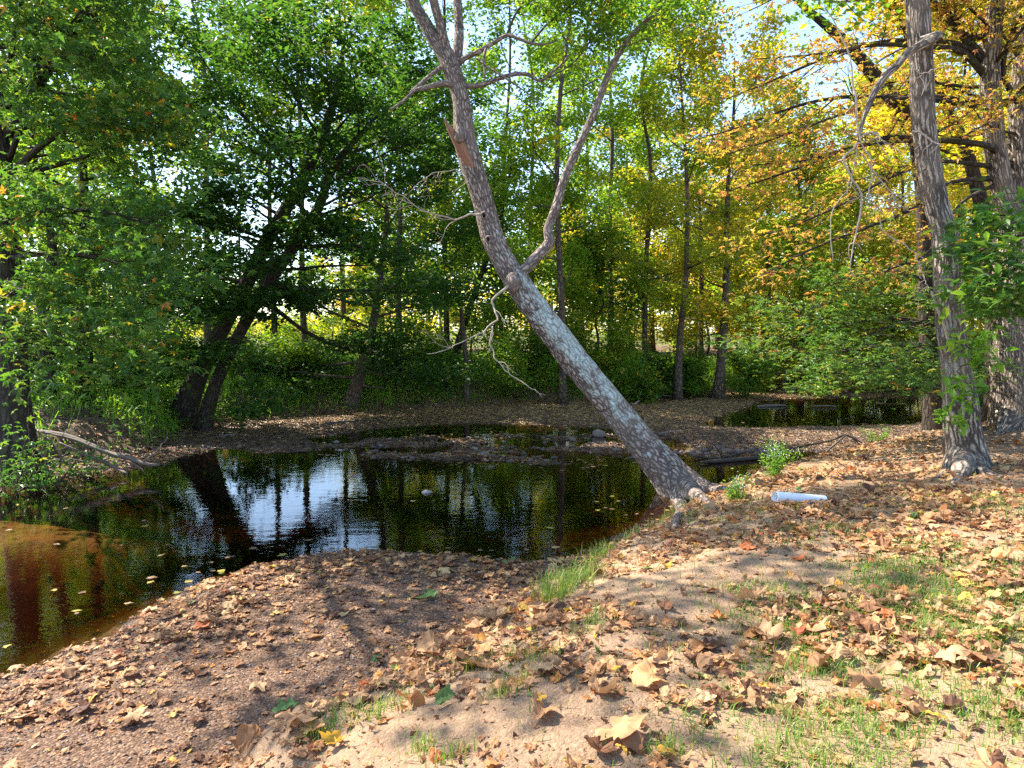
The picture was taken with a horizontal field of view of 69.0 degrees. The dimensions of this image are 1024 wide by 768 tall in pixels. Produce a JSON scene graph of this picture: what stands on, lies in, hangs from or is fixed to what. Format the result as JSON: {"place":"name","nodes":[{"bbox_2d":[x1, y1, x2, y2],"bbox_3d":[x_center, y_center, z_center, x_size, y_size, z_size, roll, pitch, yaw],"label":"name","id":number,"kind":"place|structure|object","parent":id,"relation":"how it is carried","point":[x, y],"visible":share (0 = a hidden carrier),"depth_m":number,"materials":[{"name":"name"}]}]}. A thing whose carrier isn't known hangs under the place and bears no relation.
{"place":"outdoors","nodes":[
{"label":"outdoors","id":0,"kind":"place"},
{"bbox_2d":[0,0,1017,331],"label":"sky","id":1,"kind":"structure","parent":0,"point":[741,108],"materials":[{"name":"white"}]},
{"bbox_2d":[0,331,1023,767],"bbox_3d":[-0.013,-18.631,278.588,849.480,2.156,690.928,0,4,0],"label":"ground","id":2,"kind":"structure","parent":0,"point":[36,607],"depth_m":7.27,"materials":[{"name":"brown soil"}]},
{"bbox_2d":[0,433,78,512],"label":"sapling","id":3,"kind":"object","parent":2,"relation":"on","point":[12,502],"visible":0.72,"depth_m":11.56,"materials":[{"name":"green plant"}]},
{"bbox_2d":[26,306,88,401],"bbox_3d":[-11.086,-0.640,16.513,3.095,2.682,3.141,0,4,0],"label":"shrub","id":4,"kind":"object","parent":2,"relation":"on","point":[31,358],"visible":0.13,"depth_m":16.48,"materials":[{"name":"green plant"}]},
{"bbox_2d":[0,402,127,506],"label":"sapling","id":5,"kind":"object","parent":2,"relation":"on","point":[57,480],"visible":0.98,"depth_m":11.57,"materials":[{"name":"green plant"}]},
{"bbox_2d":[0,4,170,350],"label":"woodland tree","id":6,"kind":"object","parent":2,"relation":"on","point":[70,178],"visible":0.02,"depth_m":27.45,"materials":[{"name":"green plant"}]},
{"bbox_2d":[0,0,180,404],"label":"tree","id":7,"kind":"object","parent":2,"relation":"on","point":[26,150],"visible":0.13,"depth_m":15.98,"materials":[{"name":"green plant"}]},
{"bbox_2d":[65,451,118,482],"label":"sapling","id":8,"kind":"object","parent":2,"relation":"on","point":[90,474],"visible":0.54,"depth_m":12.65,"materials":[{"name":"green plant"}]},
{"bbox_2d":[26,148,165,342],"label":"young tree","id":9,"kind":"object","parent":2,"relation":"on","point":[97,181],"visible":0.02,"depth_m":23.09,"materials":[{"name":"green plant"}]},
{"bbox_2d":[30,429,166,483],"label":"fallen dead branches","id":10,"kind":"object","parent":2,"relation":"on","point":[75,439],"visible":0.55,"depth_m":12.67,"materials":[{"name":"grey wood"}]},
{"bbox_2d":[52,315,164,400],"bbox_3d":[-9.807,-0.557,17.843,3.063,2.176,2.247,0,4,0],"label":"shrub","id":11,"kind":"object","parent":2,"relation":"on","point":[118,350],"visible":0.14,"depth_m":17.48,"materials":[{"name":"green plant"}]},
{"bbox_2d":[61,314,192,386],"bbox_3d":[-10.009,-0.877,19.279,3.366,2.304,2.893,0,4,0],"label":"shrub","id":12,"kind":"object","parent":2,"relation":"on","point":[167,330],"visible":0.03,"depth_m":19.22,"materials":[{"name":"green plant"}]},
{"bbox_2d":[0,0,263,481],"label":"maple","id":13,"kind":"object","parent":2,"relation":"on","point":[57,39],"visible":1,"depth_m":10.34,"materials":[{"name":"green plant"}]},
{"bbox_2d":[14,1,251,243],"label":"woodland tree","id":14,"kind":"object","parent":2,"relation":"on","point":[181,78],"visible":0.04,"depth_m":28.30,"materials":[{"name":"green plant"}]},
{"bbox_2d":[3,0,272,401],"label":"tree","id":15,"kind":"object","parent":2,"relation":"on","point":[239,100],"visible":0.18,"depth_m":16.97,"materials":[{"name":"green plant"}]},
{"bbox_2d":[124,313,217,359],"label":"shrub","id":16,"kind":"object","parent":2,"relation":"on","point":[186,329],"visible":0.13,"depth_m":23.91,"materials":[{"name":"green plant"}]},
{"bbox_2d":[127,0,305,343],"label":"woodland tree","id":17,"kind":"object","parent":2,"relation":"on","point":[207,331],"visible":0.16,"depth_m":26.75,"materials":[{"name":"green plant"}]},
{"bbox_2d":[154,0,285,276],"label":"woodland tree","id":18,"kind":"object","parent":2,"relation":"on","point":[185,6],"visible":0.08,"depth_m":31.32,"materials":[{"name":"green plant"}]},
{"bbox_2d":[191,300,285,347],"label":"shrub","id":19,"kind":"object","parent":2,"relation":"on","point":[251,330],"visible":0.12,"depth_m":29.12,"materials":[{"name":"green plant"}]},
{"bbox_2d":[165,0,360,343],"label":"woodland tree","id":20,"kind":"object","parent":2,"relation":"on","point":[275,329],"visible":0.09,"depth_m":28.00,"materials":[{"name":"green plant"}]},
{"bbox_2d":[21,0,509,430],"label":"twin trunk tree","id":21,"kind":"object","parent":2,"relation":"on","point":[244,298],"visible":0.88,"depth_m":16.23,"materials":[{"name":"green plant"}]},
{"bbox_2d":[224,333,307,386],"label":"shrub","id":22,"kind":"object","parent":2,"relation":"on","point":[272,356],"visible":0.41,"depth_m":21.93,"materials":[{"name":"green plant"}]},
{"bbox_2d":[251,304,320,351],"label":"shrub","id":23,"kind":"object","parent":2,"relation":"on","point":[280,333],"visible":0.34,"depth_m":30.02,"materials":[{"name":"green plant"}]},
{"bbox_2d":[194,0,405,345],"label":"woodland tree","id":24,"kind":"object","parent":2,"relation":"on","point":[303,323],"visible":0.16,"depth_m":25.99,"materials":[{"name":"green plant"}]},
{"bbox_2d":[268,334,343,377],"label":"shrub","id":25,"kind":"object","parent":2,"relation":"on","point":[303,350],"visible":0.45,"depth_m":22.48,"materials":[{"name":"green plant"}]},
{"bbox_2d":[281,256,356,336],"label":"woodland tree","id":26,"kind":"object","parent":2,"relation":"on","point":[326,285],"visible":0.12,"depth_m":62.75,"materials":[{"name":"green plant"}]},
{"bbox_2d":[276,307,368,355],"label":"shrub","id":27,"kind":"object","parent":2,"relation":"on","point":[322,329],"visible":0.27,"depth_m":29.58,"materials":[{"name":"green plant"}]},
{"bbox_2d":[251,0,429,352],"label":"woodland tree","id":28,"kind":"object","parent":2,"relation":"on","point":[343,305],"visible":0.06,"depth_m":30.50,"materials":[{"name":"green plant"}]},
{"bbox_2d":[313,194,409,330],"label":"woodland tree","id":29,"kind":"object","parent":2,"relation":"on","point":[325,268],"visible":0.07,"depth_m":58.54,"materials":[{"name":"green plant"}]},
{"bbox_2d":[212,36,514,408],"bbox_3d":[-3.646,-4.051,21.416,9.386,10.229,7.870,3,5,38],"label":"domed maple","id":30,"kind":"object","parent":2,"relation":"on","point":[372,335],"visible":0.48,"depth_m":20.48,"materials":[{"name":"green plant"}]},
{"bbox_2d":[327,193,455,349],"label":"young tree","id":31,"kind":"object","parent":2,"relation":"on","point":[421,214],"visible":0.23,"depth_m":29.83,"materials":[{"name":"green plant"}]},
{"bbox_2d":[365,323,425,383],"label":"shrub","id":32,"kind":"object","parent":2,"relation":"on","point":[397,362],"visible":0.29,"depth_m":23.73,"materials":[{"name":"green plant"}]},
{"bbox_2d":[315,0,477,355],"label":"woodland tree","id":33,"kind":"object","parent":2,"relation":"on","point":[400,215],"visible":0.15,"depth_m":25.98,"materials":[{"name":"green plant"}]},
{"bbox_2d":[0,435,823,666],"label":"sunken leaves","id":34,"kind":"object","parent":2,"relation":"on","point":[134,607],"visible":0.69,"depth_m":11.49,"materials":[{"name":"plant"}]},
{"bbox_2d":[345,0,529,353],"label":"woodland tree","id":35,"kind":"object","parent":2,"relation":"on","point":[501,50],"visible":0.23,"depth_m":28.55,"materials":[{"name":"green plant"}]},
{"bbox_2d":[394,172,482,336],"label":"young tree","id":36,"kind":"object","parent":2,"relation":"on","point":[452,318],"visible":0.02,"depth_m":38.45,"materials":[{"name":"green plant"}]},
{"bbox_2d":[30,344,851,460],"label":"undergrowth","id":37,"kind":"object","parent":2,"relation":"on","point":[155,409],"visible":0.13,"depth_m":20.83,"materials":[{"name":"green plant"}]},
{"bbox_2d":[435,684,454,704],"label":"fallen leaf","id":38,"kind":"object","parent":2,"relation":"on","point":[444,694],"visible":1,"depth_m":3.73,"materials":[{"name":"green plant"}]},
{"bbox_2d":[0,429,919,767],"bbox_3d":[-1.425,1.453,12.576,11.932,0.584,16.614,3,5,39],"label":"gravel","id":39,"kind":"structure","parent":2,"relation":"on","point":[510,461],"depth_m":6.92,"materials":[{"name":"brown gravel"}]},
{"bbox_2d":[451,291,479,402],"bbox_3d":[-1.419,-1.159,23.234,1.006,3.532,0.213,0,4,0],"label":"dead snag","id":40,"kind":"object","parent":2,"relation":"on","point":[466,396],"visible":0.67,"depth_m":23.18,"materials":[{"name":"brown plant"}]},
{"bbox_2d":[403,168,528,356],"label":"young tree","id":41,"kind":"object","parent":2,"relation":"on","point":[489,277],"visible":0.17,"depth_m":27.47,"materials":[{"name":"green plant"}]},
{"bbox_2d":[401,118,571,362],"bbox_3d":[-0.837,-4.864,26.826,6.327,9.138,5.266,1,4,11],"label":"woodland tree","id":42,"kind":"object","parent":2,"relation":"on","point":[508,166],"visible":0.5,"depth_m":26.09,"materials":[{"name":"green plant"}]},
{"bbox_2d":[451,292,537,370],"bbox_3d":[-0.395,-1.830,26.198,3.447,3.287,2.782,4,6,43],"label":"shrub","id":43,"kind":"object","parent":2,"relation":"on","point":[485,324],"visible":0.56,"depth_m":25.88,"materials":[{"name":"green plant"}]},
{"bbox_2d":[30,237,983,337],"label":"woods","id":44,"kind":"object","parent":2,"relation":"on","point":[262,330],"visible":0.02,"depth_m":82.69,"materials":[{"name":"yellow plant"}]},
{"bbox_2d":[418,0,600,355],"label":"woodland tree","id":45,"kind":"object","parent":2,"relation":"on","point":[491,6],"visible":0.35,"depth_m":27.63,"materials":[{"name":"green plant"}]},
{"bbox_2d":[11,345,1009,493],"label":"leaf litter","id":46,"kind":"object","parent":2,"relation":"on","point":[796,431],"visible":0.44,"depth_m":18.24,"materials":[{"name":"brown plant"}]},
{"bbox_2d":[401,334,462,392],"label":"shrub","id":47,"kind":"object","parent":46,"relation":"on","point":[434,348],"visible":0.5,"depth_m":23.50,"materials":[{"name":"green plant"}]},
{"bbox_2d":[665,342,727,398],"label":"shrub","id":48,"kind":"object","parent":46,"relation":"on","point":[688,388],"visible":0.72,"depth_m":25.98,"materials":[{"name":"green plant"}]},
{"bbox_2d":[713,343,781,397],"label":"shrub","id":49,"kind":"object","parent":46,"relation":"on","point":[750,382],"visible":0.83,"depth_m":25.86,"materials":[{"name":"green plant"}]},
{"bbox_2d":[754,435,807,477],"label":"aster plant","id":50,"kind":"object","parent":46,"relation":"on","point":[776,469],"visible":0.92,"depth_m":10.60,"materials":[{"name":"green plant"}]},
{"bbox_2d":[459,322,562,402],"bbox_3d":[0.150,-0.741,24.076,3.441,2.551,3.448,3,5,37],"label":"shrub","id":51,"kind":"object","parent":2,"relation":"on","point":[516,363],"visible":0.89,"depth_m":23.91,"materials":[{"name":"green plant"}]},
{"bbox_2d":[0,419,1023,767],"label":"fallen leaves","id":52,"kind":"object","parent":2,"relation":"on","point":[248,737],"depth_m":4.82,"materials":[{"name":"brown plant"}]},
{"bbox_2d":[632,659,667,685],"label":"fallen leaf","id":53,"kind":"object","parent":52,"relation":"on","point":[645,672],"visible":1,"depth_m":3.50,"materials":[{"name":"beige plant"}]},
{"bbox_2d":[752,618,782,638],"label":"fallen leaf","id":54,"kind":"object","parent":52,"relation":"on","point":[766,628],"visible":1,"depth_m":4.04,"materials":[{"name":"beige plant"}]},
{"bbox_2d":[931,645,973,663],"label":"fallen leaf","id":55,"kind":"object","parent":52,"relation":"on","point":[951,651],"visible":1,"depth_m":3.53,"materials":[{"name":"beige plant"}]},
{"bbox_2d":[443,0,616,346],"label":"woodland tree","id":56,"kind":"object","parent":2,"relation":"on","point":[563,108],"visible":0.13,"depth_m":32.99,"materials":[{"name":"green plant"}]},
{"bbox_2d":[531,690,555,719],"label":"fallen leaf","id":57,"kind":"object","parent":2,"relation":"on","point":[540,709],"visible":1,"depth_m":3.34,"materials":[{"name":"brown plant"}]},
{"bbox_2d":[514,306,579,380],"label":"shrub","id":58,"kind":"object","parent":2,"relation":"on","point":[536,348],"visible":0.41,"depth_m":25.08,"materials":[{"name":"green plant"}]},
{"bbox_2d":[356,0,747,528],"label":"leaning tree","id":59,"kind":"object","parent":2,"relation":"on","point":[673,477],"visible":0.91,"depth_m":11.28,"materials":[{"name":"grey plant"}]},
{"bbox_2d":[490,159,637,362],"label":"young tree","id":60,"kind":"object","parent":2,"relation":"on","point":[572,199],"visible":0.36,"depth_m":27.24,"materials":[{"name":"green plant"}]},
{"bbox_2d":[511,203,622,341],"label":"young tree","id":61,"kind":"object","parent":2,"relation":"on","point":[571,232],"visible":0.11,"depth_m":34.08,"materials":[{"name":"green plant"}]},
{"bbox_2d":[462,0,684,404],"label":"woodland tree","id":62,"kind":"object","parent":2,"relation":"on","point":[575,252],"visible":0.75,"depth_m":23.12,"materials":[{"name":"green plant"}]},
{"bbox_2d":[516,79,632,320],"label":"woodland tree","id":63,"kind":"object","parent":2,"relation":"on","point":[577,99],"visible":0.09,"depth_m":42.83,"materials":[{"name":"green plant"}]},
{"bbox_2d":[513,1,661,346],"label":"woodland tree","id":64,"kind":"object","parent":2,"relation":"on","point":[567,151],"visible":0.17,"depth_m":33.58,"materials":[{"name":"green plant"}]},
{"bbox_2d":[504,0,697,362],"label":"woodland tree","id":65,"kind":"object","parent":2,"relation":"on","point":[612,158],"visible":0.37,"depth_m":28.34,"materials":[{"name":"green plant"}]},
{"bbox_2d":[537,225,671,362],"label":"young tree","id":66,"kind":"object","parent":2,"relation":"on","point":[601,269],"visible":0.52,"depth_m":27.63,"materials":[{"name":"green plant"}]},
{"bbox_2d":[566,299,649,380],"bbox_3d":[3.131,-1.324,25.472,3.230,3.158,2.572,0,4,0],"label":"shrub","id":67,"kind":"object","parent":2,"relation":"on","point":[622,338],"visible":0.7,"depth_m":25.35,"materials":[{"name":"green plant"}]},
{"bbox_2d":[595,713,647,740],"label":"fallen leaf","id":68,"kind":"object","parent":2,"relation":"on","point":[625,726],"visible":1,"depth_m":3.08,"materials":[{"name":"beige plant"}]},
{"bbox_2d":[591,340,671,403],"bbox_3d":[3.710,-0.402,24.479,2.817,2.118,3.277,0,4,0],"label":"shrub","id":69,"kind":"object","parent":2,"relation":"on","point":[619,384],"visible":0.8,"depth_m":23.86,"materials":[{"name":"green plant"}]},
{"bbox_2d":[549,0,732,366],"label":"woodland tree","id":70,"kind":"object","parent":2,"relation":"on","point":[644,84],"visible":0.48,"depth_m":25.96,"materials":[{"name":"green plant"}]},
{"bbox_2d":[602,164,690,354],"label":"young tree","id":71,"kind":"object","parent":2,"relation":"on","point":[660,251],"visible":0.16,"depth_m":37.36,"materials":[{"name":"green plant"}]},
{"bbox_2d":[589,112,709,350],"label":"woodland tree","id":72,"kind":"object","parent":2,"relation":"on","point":[607,133],"visible":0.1,"depth_m":41.09,"materials":[{"name":"green plant"}]},
{"bbox_2d":[588,83,712,352],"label":"woodland tree","id":73,"kind":"object","parent":2,"relation":"on","point":[652,336],"visible":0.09,"depth_m":38.99,"materials":[{"name":"green plant"}]},
{"bbox_2d":[296,445,1023,767],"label":"grass","id":74,"kind":"structure","parent":2,"relation":"on","point":[575,576],"depth_m":3.77,"materials":[{"name":"green plant"}]},
{"bbox_2d":[621,344,698,398],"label":"shrub","id":75,"kind":"object","parent":2,"relation":"on","point":[669,377],"visible":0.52,"depth_m":25.38,"materials":[{"name":"green plant"}]},
{"bbox_2d":[618,218,719,355],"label":"young tree","id":76,"kind":"object","parent":2,"relation":"on","point":[695,281],"visible":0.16,"depth_m":39.00,"materials":[{"name":"green plant"}]},
{"bbox_2d":[582,0,770,399],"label":"woodland tree","id":77,"kind":"object","parent":2,"relation":"on","point":[678,70],"visible":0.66,"depth_m":24.28,"materials":[{"name":"green plant"}]},
{"bbox_2d":[655,157,730,350],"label":"young tree","id":78,"kind":"object","parent":2,"relation":"on","point":[706,234],"visible":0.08,"depth_m":41.25,"materials":[{"name":"green plant"}]},
{"bbox_2d":[636,33,766,358],"bbox_3d":[8.591,-7.697,32.272,6.164,14.150,6.063,0,4,0],"label":"woodland tree","id":79,"kind":"object","parent":2,"relation":"on","point":[701,289],"visible":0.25,"depth_m":32.50,"materials":[{"name":"green plant"}]},
{"bbox_2d":[657,230,764,355],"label":"young tree","id":80,"kind":"object","parent":2,"relation":"on","point":[693,343],"visible":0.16,"depth_m":37.43,"materials":[{"name":"green plant"}]},
{"bbox_2d":[620,3,810,399],"bbox_3d":[7.128,-6.040,25.770,5.776,13.323,6.040,2,5,22],"label":"woodland tree","id":81,"kind":"object","parent":2,"relation":"on","point":[718,390],"visible":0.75,"depth_m":24.99,"materials":[{"name":"green plant"}]},
{"bbox_2d":[722,467,756,501],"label":"aster plant","id":82,"kind":"object","parent":2,"relation":"on","point":[731,491],"visible":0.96,"depth_m":8.92,"materials":[{"name":"green plant"}]},
{"bbox_2d":[698,133,830,352],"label":"woodland tree","id":83,"kind":"object","parent":2,"relation":"on","point":[821,218],"visible":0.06,"depth_m":37.25,"materials":[{"name":"yellow plant"}]},
{"bbox_2d":[680,29,851,388],"bbox_3d":[9.908,-6.571,29.495,5.826,13.705,5.764,0,4,0],"label":"woodland tree","id":84,"kind":"object","parent":2,"relation":"on","point":[768,265],"visible":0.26,"depth_m":28.69,"materials":[{"name":"yellow plant"}]},
{"bbox_2d":[731,314,818,391],"bbox_3d":[10.068,-1.157,28.928,3.437,3.064,3.721,0,4,0],"label":"shrub","id":85,"kind":"object","parent":2,"relation":"on","point":[778,382],"visible":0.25,"depth_m":28.74,"materials":[{"name":"green plant"}]},
{"bbox_2d":[714,178,836,351],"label":"young tree","id":86,"kind":"object","parent":2,"relation":"on","point":[749,330],"visible":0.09,"depth_m":33.87,"materials":[{"name":"green plant"}]},
{"bbox_2d":[705,201,850,391],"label":"young tree","id":87,"kind":"object","parent":2,"relation":"on","point":[778,254],"visible":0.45,"depth_m":27.83,"materials":[{"name":"green plant"}]},
{"bbox_2d":[771,491,827,504],"bbox_3d":[2.956,1.187,7.658,0.571,0.189,0.125,-1,4,-10],"label":"drain pipe","id":88,"kind":"object","parent":2,"relation":"on","point":[783,496],"visible":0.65,"depth_m":7.61,"materials":[{"name":"white plastic"}]},
{"bbox_2d":[741,143,862,352],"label":"woodland tree","id":89,"kind":"object","parent":2,"relation":"on","point":[795,191],"visible":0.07,"depth_m":36.88,"materials":[{"name":"yellow plant"}]},
{"bbox_2d":[718,77,895,387],"bbox_3d":[11.926,-5.827,29.387,6.934,12.317,6.376,0,4,0],"label":"woodland tree","id":90,"kind":"object","parent":2,"relation":"on","point":[811,178],"visible":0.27,"depth_m":29.28,"materials":[{"name":"yellow plant"}]},
{"bbox_2d":[660,0,1023,435],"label":"maple tree","id":91,"kind":"object","parent":2,"relation":"on","point":[1002,164],"visible":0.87,"depth_m":12.75,"materials":[{"name":"yellow plant"}]},
{"bbox_2d":[796,202,908,357],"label":"young tree","id":92,"kind":"object","parent":2,"relation":"on","point":[847,229],"visible":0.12,"depth_m":34.88,"materials":[{"name":"plant"}]},
{"bbox_2d":[687,0,1023,430],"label":"green maple","id":93,"kind":"object","parent":2,"relation":"on","point":[863,372],"visible":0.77,"depth_m":12.78,"materials":[{"name":"green plant"}]},
{"bbox_2d":[803,136,908,331],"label":"woodland tree","id":94,"kind":"object","parent":2,"relation":"on","point":[871,200],"visible":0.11,"depth_m":36.93,"materials":[{"name":"yellow plant"}]},
{"bbox_2d":[768,59,946,382],"bbox_3d":[13.957,-6.503,30.752,6.961,13.450,6.676,0,4,0],"label":"woodland tree","id":95,"kind":"object","parent":2,"relation":"on","point":[855,210],"visible":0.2,"depth_m":30.10,"materials":[{"name":"yellow plant"}]},
{"bbox_2d":[758,0,1017,490],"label":"ridged tree","id":96,"kind":"object","parent":2,"relation":"on","point":[965,451],"visible":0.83,"depth_m":9.46,"materials":[{"name":"grey plant"}]},
{"bbox_2d":[813,230,971,391],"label":"young tree","id":97,"kind":"object","parent":2,"relation":"on","point":[886,253],"visible":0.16,"depth_m":28.13,"materials":[{"name":"green plant"}]},
{"bbox_2d":[794,0,1013,421],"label":"woodland tree","id":98,"kind":"object","parent":2,"relation":"on","point":[969,153],"visible":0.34,"depth_m":16.36,"materials":[{"name":"orange plant"}]},
{"bbox_2d":[809,48,1005,388],"bbox_3d":[15.315,-6.591,29.080,6.762,13.859,7.276,0,4,0],"label":"woodland tree","id":99,"kind":"object","parent":2,"relation":"on","point":[893,182],"visible":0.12,"depth_m":29.04,"materials":[{"name":"yellow plant"}]},
{"bbox_2d":[853,247,984,387],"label":"young tree","id":100,"kind":"object","parent":2,"relation":"on","point":[908,306],"visible":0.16,"depth_m":26.84,"materials":[{"name":"green plant"}]},
{"bbox_2d":[857,0,1014,344],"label":"woodland tree","id":101,"kind":"object","parent":2,"relation":"on","point":[978,158],"visible":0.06,"depth_m":28.52,"materials":[{"name":"yellow plant"}]},
{"bbox_2d":[899,176,1023,335],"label":"bush","id":102,"kind":"object","parent":2,"relation":"on","point":[990,222],"visible":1,"depth_m":8.38,"materials":[{"name":"green plant"}]},
{"bbox_2d":[480,397,982,427],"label":"water","id":103,"kind":"structure","parent":0,"point":[874,409],"depth_m":22.84,"materials":[{"name":"liquid"}]},
{"bbox_2d":[4,398,921,647],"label":"floating leaves","id":104,"kind":"object","parent":103,"relation":"on","point":[222,571],"visible":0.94,"depth_m":9.42,"materials":[{"name":"brown plant"}]},
{"bbox_2d":[700,438,780,463],"bbox_3d":[4.335,1.222,14.129,1.874,0.503,0.286,-1,4,-17],"label":"driftwood log","id":105,"kind":"object","parent":103,"relation":"on","point":[728,460],"visible":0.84,"depth_m":13.97,"materials":[{"name":"brown wood"}]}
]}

